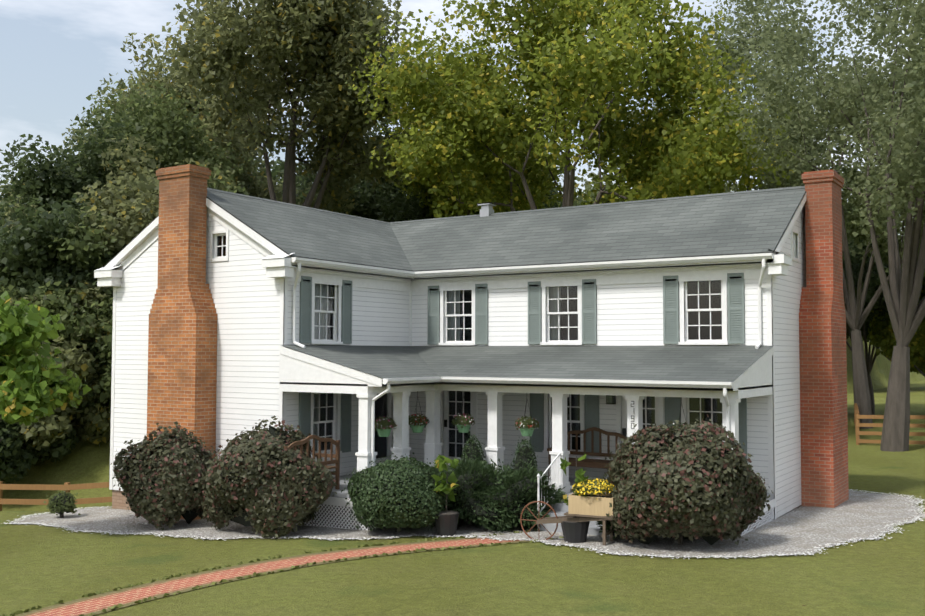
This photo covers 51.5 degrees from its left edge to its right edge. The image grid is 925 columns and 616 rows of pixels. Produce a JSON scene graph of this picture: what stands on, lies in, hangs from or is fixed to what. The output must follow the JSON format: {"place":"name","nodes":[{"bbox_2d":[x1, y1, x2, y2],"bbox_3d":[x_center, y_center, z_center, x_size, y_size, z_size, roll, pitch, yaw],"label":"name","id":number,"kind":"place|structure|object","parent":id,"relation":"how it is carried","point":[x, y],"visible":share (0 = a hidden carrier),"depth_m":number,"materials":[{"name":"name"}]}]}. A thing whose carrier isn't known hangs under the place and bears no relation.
{"place":"outdoors","nodes":[
{"label":"outdoors","id":0,"kind":"place"},
{"bbox_2d":[15,537,529,615],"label":"brick path","id":1,"kind":"structure","parent":0,"point":[99,603],"depth_m":14.19,"materials":[{"name":"red brick"}]},
{"bbox_2d":[113,195,805,517],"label":"house walls","id":2,"kind":"structure","parent":0,"point":[245,291],"depth_m":20.55,"materials":[{"name":"white wood"}]},
{"bbox_2d":[103,186,805,271],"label":"house roof","id":3,"kind":"structure","parent":2,"relation":"on","point":[742,222],"depth_m":22.05,"materials":[{"name":"grey"}]},
{"bbox_2d":[478,203,495,216],"bbox_3d":[0.651,-2.537,25.575,0.360,0.440,0.360,-2,-3,33],"label":"roof vent","id":4,"kind":"object","parent":3,"relation":"on","point":[486,209],"visible":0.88,"depth_m":25.48,"materials":[{"name":"metal"}]},
{"bbox_2d":[291,253,772,348],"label":"house gutters","id":5,"kind":"object","parent":3,"relation":"attached to","point":[299,260],"visible":0.98,"depth_m":20.01,"materials":[{"name":"white metal"}]},
{"bbox_2d":[210,228,798,464],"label":"windows and doors","id":6,"kind":"structure","parent":2,"relation":"in","point":[572,314],"depth_m":21.04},
{"bbox_2d":[0,0,922,235],"label":"sky","id":7,"kind":"structure","parent":0,"point":[55,54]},
{"bbox_2d":[0,337,924,615],"bbox_3d":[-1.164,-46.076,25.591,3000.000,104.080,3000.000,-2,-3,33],"label":"ground","id":8,"kind":"structure","parent":0,"point":[42,565],"depth_m":14.05,"materials":[{"name":"green plant"}]},
{"bbox_2d":[0,195,10,213],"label":"tree","id":9,"kind":"object","parent":8,"relation":"on","point":[2,207],"depth_m":98.20,"materials":[{"name":"green plant"}]},
{"bbox_2d":[0,176,20,207],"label":"tree","id":10,"kind":"object","parent":8,"relation":"on","point":[8,194],"depth_m":109.15,"materials":[{"name":"green plant"}]},
{"bbox_2d":[0,203,50,292],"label":"tree","id":11,"kind":"object","parent":8,"relation":"on","point":[11,211],"depth_m":35.73,"materials":[{"name":"green plant"}]},
{"bbox_2d":[0,414,78,483],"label":"tree","id":12,"kind":"object","parent":8,"relation":"on","point":[18,457],"visible":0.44,"depth_m":28.45,"materials":[{"name":"green plant"}]},
{"bbox_2d":[0,283,88,417],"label":"tree","id":13,"kind":"object","parent":8,"relation":"on","point":[10,287],"depth_m":30.98,"materials":[{"name":"green plant"}]},
{"bbox_2d":[0,291,91,440],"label":"sapling","id":14,"kind":"object","parent":8,"relation":"on","point":[31,387],"depth_m":17.70,"materials":[{"name":"green plant"}]},
{"bbox_2d":[6,125,100,202],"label":"hill tree","id":15,"kind":"object","parent":8,"relation":"on","point":[56,157],"depth_m":51.76,"materials":[{"name":"green plant"}]},
{"bbox_2d":[0,280,111,450],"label":"bank brush","id":16,"kind":"object","parent":8,"relation":"on","point":[94,424],"depth_m":30.15,"materials":[{"name":"green plant"}]},
{"bbox_2d":[0,481,111,510],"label":"fence","id":17,"kind":"object","parent":8,"relation":"on","point":[67,486],"visible":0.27,"depth_m":24.71,"materials":[{"name":"brown wood"}]},
{"bbox_2d":[0,196,115,414],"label":"bank brush","id":18,"kind":"object","parent":8,"relation":"on","point":[29,265],"visible":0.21,"depth_m":31.13,"materials":[{"name":"green plant"}]},
{"bbox_2d":[43,490,79,517],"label":"small shrub","id":19,"kind":"object","parent":8,"relation":"on","point":[67,504],"depth_m":20.76,"materials":[{"name":"green plant"}]},
{"bbox_2d":[28,206,126,406],"bbox_3d":[-11.823,0.165,32.666,6.990,7.206,7.236,-2,-3,33],"label":"bank brush","id":20,"kind":"object","parent":8,"relation":"on","point":[72,250],"depth_m":30.59,"materials":[{"name":"green plant"}]},
{"bbox_2d":[0,110,155,246],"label":"bank brush","id":21,"kind":"object","parent":8,"relation":"on","point":[44,180],"depth_m":37.53,"materials":[{"name":"green plant"}]},
{"bbox_2d":[1,81,222,228],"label":"bank brush","id":22,"kind":"object","parent":8,"relation":"on","point":[136,94],"depth_m":45.86,"materials":[{"name":"green plant"}]},
{"bbox_2d":[60,174,222,412],"bbox_3d":[-11.375,-0.804,35.349,7.924,9.230,9.200,-2,-3,33],"label":"bank brush","id":23,"kind":"object","parent":8,"relation":"on","point":[82,204],"depth_m":31.84,"materials":[{"name":"green plant"}]},
{"bbox_2d":[40,77,256,209],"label":"bank brush","id":24,"kind":"object","parent":8,"relation":"on","point":[183,140],"depth_m":40.74,"materials":[{"name":"green plant"}]},
{"bbox_2d":[66,135,239,271],"bbox_3d":[-11.917,-1.926,36.289,9.208,9.457,9.229,-2,-3,33],"label":"bank brush","id":25,"kind":"object","parent":8,"relation":"on","point":[135,208],"visible":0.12,"depth_m":33.62,"materials":[{"name":"green plant"}]},
{"bbox_2d":[111,421,219,530],"bbox_3d":[-5.975,3.382,19.450,2.122,2.168,1.954,0,-3,-4],"label":"bush","id":26,"kind":"object","parent":8,"relation":"on","point":[166,477],"depth_m":18.78,"materials":[{"name":"green plant"}]},
{"bbox_2d":[62,30,297,201],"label":"tree","id":27,"kind":"object","parent":8,"relation":"on","point":[256,186],"visible":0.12,"depth_m":53.07,"materials":[{"name":"green plant"}]},
{"bbox_2d":[115,118,247,194],"bbox_3d":[-11.889,-2.836,39.279,10.210,10.394,10.725,-2,-3,33],"label":"tree","id":28,"kind":"object","parent":8,"relation":"on","point":[160,141],"visible":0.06,"depth_m":39.52,"materials":[{"name":"green plant"}]},
{"bbox_2d":[147,164,217,519],"bbox_3d":[-6.108,0.930,20.835,1.500,7.983,0.655,-2,-3,33],"label":"chimney","id":29,"kind":"object","parent":8,"relation":"on","point":[182,358],"visible":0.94,"depth_m":20.61,"materials":[{"name":"brick"}]},
{"bbox_2d":[231,184,251,195],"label":"tree","id":30,"kind":"object","parent":8,"relation":"on","point":[242,189],"depth_m":53.24,"materials":[{"name":"green plant"}]},
{"bbox_2d":[199,415,336,540],"bbox_3d":[-3.705,3.199,18.315,2.952,2.282,2.496,-2,-3,33],"label":"bush","id":31,"kind":"object","parent":8,"relation":"on","point":[236,448],"depth_m":17.65,"materials":[{"name":"green plant"}]},
{"bbox_2d":[241,163,298,201],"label":"tree","id":32,"kind":"object","parent":8,"relation":"on","point":[255,168],"depth_m":58.99,"materials":[{"name":"green plant"}]},
{"bbox_2d":[2,529,563,615],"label":"edging","id":33,"kind":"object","parent":8,"relation":"on","point":[113,607],"depth_m":14.58,"materials":[{"name":"red brick"}]},
{"bbox_2d":[253,158,314,203],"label":"tree","id":34,"kind":"object","parent":8,"relation":"on","point":[276,169],"visible":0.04,"depth_m":91.17,"materials":[{"name":"green plant"}]},
{"bbox_2d":[154,0,427,213],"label":"tree","id":35,"kind":"object","parent":8,"relation":"on","point":[279,29],"depth_m":43.78,"materials":[{"name":"green plant"}]},
{"bbox_2d":[278,160,411,221],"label":"tree","id":36,"kind":"object","parent":8,"relation":"on","point":[305,186],"depth_m":57.51,"materials":[{"name":"green plant"}]},
{"bbox_2d":[305,118,452,221],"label":"tree","id":37,"kind":"object","parent":8,"relation":"on","point":[384,209],"depth_m":54.90,"materials":[{"name":"green plant"}]},
{"bbox_2d":[341,453,452,531],"bbox_3d":[-1.201,3.488,17.995,2.225,1.549,2.043,-2,-3,33],"label":"boxwood bush","id":38,"kind":"object","parent":8,"relation":"on","point":[360,508],"depth_m":17.33,"materials":[{"name":"green plant"}]},
{"bbox_2d":[94,194,805,519],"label":"house trim","id":39,"kind":"structure","parent":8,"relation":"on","point":[277,262],"depth_m":20.52,"materials":[{"name":"white wood"}]},
{"bbox_2d":[606,395,615,403],"bbox_3d":[3.163,1.857,20.435,0.160,0.380,0.180,-2,-3,33],"label":"porch lantern","id":40,"kind":"object","parent":39,"relation":"attached to","point":[613,398],"visible":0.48,"depth_m":20.42,"materials":[{"name":"black metal"}]},
{"bbox_2d":[112,490,800,509],"bbox_3d":[0.355,4.806,22.772,14.040,1.050,9.790,-2,-3,33],"label":"house foundation","id":41,"kind":"object","parent":8,"relation":"on","point":[119,501],"depth_m":22.30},
{"bbox_2d":[4,489,924,558],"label":"gravel bed","id":42,"kind":"object","parent":8,"relation":"on","point":[803,529],"visible":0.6,"depth_m":17.95,"materials":[{"name":"grey gravel"}]},
{"bbox_2d":[432,454,458,536],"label":"potted plant","id":43,"kind":"object","parent":42,"relation":"on","point":[440,463],"depth_m":17.38,"materials":[{"name":"green plant"}]},
{"bbox_2d":[520,493,629,545],"bbox_3d":[2.134,3.639,16.544,2.326,0.871,0.784,-2,-3,33],"label":"wooden wheelbarrow","id":44,"kind":"object","parent":42,"relation":"on","point":[584,508],"visible":0.88,"depth_m":16.26,"materials":[{"name":"beige wood"}]},
{"bbox_2d":[572,478,615,498],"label":"yellow flowers","id":45,"kind":"object","parent":44,"relation":"in","point":[590,491],"visible":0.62,"depth_m":16.21,"materials":[{"name":"yellow plant"}]},
{"bbox_2d":[560,454,589,542],"bbox_3d":[1.958,3.237,16.558,0.567,1.571,0.524,-2,-3,33],"label":"potted plant","id":46,"kind":"object","parent":42,"relation":"on","point":[575,532],"depth_m":16.39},
{"bbox_2d":[595,520,631,538],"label":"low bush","id":47,"kind":"object","parent":42,"relation":"on","point":[600,523],"depth_m":16.57,"materials":[{"name":"green plant"}]},
{"bbox_2d":[603,414,772,544],"bbox_3d":[3.557,2.890,16.058,2.924,2.290,2.526,-2,-3,33],"label":"bush","id":48,"kind":"object","parent":42,"relation":"on","point":[732,491],"depth_m":15.31,"materials":[{"name":"green plant"}]},
{"bbox_2d":[459,433,485,519],"bbox_3d":[0.208,3.417,19.347,0.744,1.848,0.735,-2,-3,33],"label":"cone bush","id":49,"kind":"object","parent":8,"relation":"on","point":[472,439],"depth_m":19.25,"materials":[{"name":"green plant"}]},
{"bbox_2d":[393,49,555,217],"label":"yellow tree","id":50,"kind":"object","parent":8,"relation":"on","point":[417,186],"depth_m":52.65,"materials":[{"name":"plant"}]},
{"bbox_2d":[430,453,545,531],"bbox_3d":[0.159,3.578,18.664,2.880,1.488,1.909,-2,-3,33],"label":"juniper bush","id":51,"kind":"object","parent":8,"relation":"on","point":[480,467],"depth_m":18.08,"materials":[{"name":"green plant"}]},
{"bbox_2d":[466,459,564,530],"bbox_3d":[1.024,3.558,18.364,1.793,1.383,1.707,-2,-3,33],"label":"juniper bush","id":52,"kind":"object","parent":8,"relation":"on","point":[557,495],"depth_m":17.92,"materials":[{"name":"green plant"}]},
{"bbox_2d":[511,435,537,520],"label":"cone bush","id":53,"kind":"object","parent":8,"relation":"on","point":[525,457],"depth_m":18.54,"materials":[{"name":"green plant"}]},
{"bbox_2d":[279,346,774,535],"bbox_3d":[1.161,2.495,19.077,8.715,3.471,4.570,-2,-3,33],"label":"porch","id":54,"kind":"object","parent":8,"relation":"on","point":[301,372],"visible":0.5,"depth_m":18.68,"materials":[{"name":"white wood"}]},
{"bbox_2d":[283,435,339,489],"bbox_3d":[-3.109,3.012,18.586,0.580,1.130,1.610,-2,-3,33],"label":"porch bench","id":55,"kind":"object","parent":54,"relation":"on","point":[331,456],"visible":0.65,"depth_m":18.83,"materials":[{"name":"brown wood"}]},
{"bbox_2d":[376,394,391,436],"bbox_3d":[-1.546,2.107,18.955,0.304,0.860,0.320,-2,-3,33],"label":"hanging basket","id":56,"kind":"object","parent":54,"relation":"hanging from","point":[384,432],"visible":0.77,"depth_m":18.84,"materials":[{"name":"green plastic"}]},
{"bbox_2d":[375,416,396,430],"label":"hanging flowers","id":57,"kind":"object","parent":54,"relation":"hanging from","point":[383,423],"visible":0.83,"depth_m":18.82,"materials":[{"name":"green plant"}]},
{"bbox_2d":[410,391,424,432],"bbox_3d":[-0.933,2.153,19.915,0.304,0.860,0.320,-2,-3,33],"label":"hanging basket","id":58,"kind":"object","parent":54,"relation":"hanging from","point":[415,429],"visible":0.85,"depth_m":19.81,"materials":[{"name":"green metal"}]},
{"bbox_2d":[409,413,428,427],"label":"hanging basket plant leaves","id":59,"kind":"object","parent":58,"relation":"in","point":[412,418],"visible":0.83,"depth_m":19.79,"materials":[{"name":"green plant"}]},
{"bbox_2d":[456,391,470,432],"bbox_3d":[0.023,2.158,19.981,0.304,0.860,0.320,-2,-3,33],"label":"hanging basket","id":60,"kind":"object","parent":54,"relation":"hanging from","point":[464,429],"visible":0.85,"depth_m":19.87,"materials":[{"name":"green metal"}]},
{"bbox_2d":[451,413,474,427],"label":"hanging flowers","id":61,"kind":"object","parent":60,"relation":"in","point":[457,420],"visible":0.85,"depth_m":19.83,"materials":[{"name":"green plant"}]},
{"bbox_2d":[519,399,533,435],"bbox_3d":[1.287,2.124,19.175,0.304,0.860,0.320,-2,-3,33],"label":"hanging basket","id":62,"kind":"object","parent":54,"relation":"hanging from","point":[526,431],"visible":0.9,"depth_m":19.06,"materials":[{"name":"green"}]},
{"bbox_2d":[515,416,539,429],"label":"hanging flowers","id":63,"kind":"object","parent":54,"relation":"hanging from","point":[526,422],"visible":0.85,"depth_m":19.05,"materials":[{"name":"green plant"}]},
{"bbox_2d":[282,345,772,381],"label":"porch roof","id":64,"kind":"structure","parent":54,"relation":"attached to","point":[704,363],"depth_m":19.47,"materials":[{"name":"grey"}]},
{"bbox_2d":[371,377,732,465],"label":"porch gutters","id":65,"kind":"object","parent":64,"relation":"attached to","point":[725,386],"visible":0.85,"depth_m":18.11,"materials":[{"name":"white metal"}]},
{"bbox_2d":[296,504,773,536],"bbox_3d":[1.065,4.124,18.612,9.726,0.549,2.164,0,-3,13],"label":"porch lattice skirting","id":66,"kind":"object","parent":54,"relation":"attached to","point":[760,521],"visible":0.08,"depth_m":18.55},
{"bbox_2d":[547,427,626,479],"bbox_3d":[2.683,3.105,20.291,1.710,1.130,0.580,-2,-3,33],"label":"porch bench","id":67,"kind":"object","parent":54,"relation":"on","point":[594,463],"visible":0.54,"depth_m":20.43,"materials":[{"name":"brown wood"}]},
{"bbox_2d":[523,130,577,209],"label":"tree","id":68,"kind":"object","parent":8,"relation":"on","point":[555,191],"depth_m":62.73,"materials":[{"name":"green plant"}]},
{"bbox_2d":[546,188,579,208],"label":"tree","id":69,"kind":"object","parent":8,"relation":"on","point":[578,200],"depth_m":95.85,"materials":[{"name":"green plant"}]},
{"bbox_2d":[345,0,796,217],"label":"yellow tree","id":70,"kind":"object","parent":8,"relation":"on","point":[700,157],"depth_m":39.29,"materials":[{"name":"plant"}]},
{"bbox_2d":[561,168,630,205],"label":"tree","id":71,"kind":"object","parent":8,"relation":"on","point":[576,185],"depth_m":95.84,"materials":[{"name":"green plant"}]},
{"bbox_2d":[573,127,696,205],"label":"tree","id":72,"kind":"object","parent":8,"relation":"on","point":[581,199],"visible":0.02,"depth_m":59.31,"materials":[{"name":"green plant"}]},
{"bbox_2d":[650,0,863,230],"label":"tree","id":73,"kind":"object","parent":8,"relation":"on","point":[731,31],"depth_m":52.99,"materials":[{"name":"green plant"}]},
{"bbox_2d":[710,0,924,428],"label":"tree","id":74,"kind":"object","parent":8,"relation":"on","point":[793,178],"depth_m":45.49,"materials":[{"name":"green plant"}]},
{"bbox_2d":[712,0,924,451],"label":"tree","id":75,"kind":"object","parent":8,"relation":"on","point":[897,167],"depth_m":33.72,"materials":[{"name":"green plant"}]},
{"bbox_2d":[799,170,848,507],"bbox_3d":[7.948,1.004,21.042,0.715,7.923,1.550,-2,-3,33],"label":"chimney","id":76,"kind":"object","parent":8,"relation":"on","point":[823,401],"visible":0.94,"depth_m":20.54,"materials":[{"name":"brick"}]},
{"bbox_2d":[854,403,859,444],"bbox_3d":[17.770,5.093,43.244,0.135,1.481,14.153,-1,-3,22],"label":"fence post","id":77,"kind":"object","parent":8,"relation":"on","point":[856,409],"visible":0.5,"depth_m":41.03,"materials":[{"name":"brown wood"}]},
{"bbox_2d":[842,202,877,341],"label":"tree","id":78,"kind":"object","parent":8,"relation":"on","point":[851,249],"depth_m":59.47,"materials":[{"name":"green plant"}]},
{"bbox_2d":[818,6,924,278],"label":"tree","id":79,"kind":"object","parent":8,"relation":"on","point":[859,229],"depth_m":46.98,"materials":[{"name":"green plant"}]},
{"bbox_2d":[842,217,924,414],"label":"tree","id":80,"kind":"object","parent":8,"relation":"on","point":[856,262],"depth_m":55.48,"materials":[{"name":"plant"}]},
{"bbox_2d":[856,413,924,444],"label":"fence","id":81,"kind":"object","parent":8,"relation":"on","point":[859,432],"visible":0.62,"depth_m":36.27,"materials":[{"name":"brown wood"}]},
{"bbox_2d":[867,273,924,376],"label":"tree","id":82,"kind":"object","parent":8,"relation":"on","point":[883,338],"depth_m":53.65,"materials":[{"name":"green plant"}]},
{"bbox_2d":[296,504,770,532],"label":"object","id":83,"kind":"object","parent":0,"point":[373,528],"depth_m":18.65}
]}

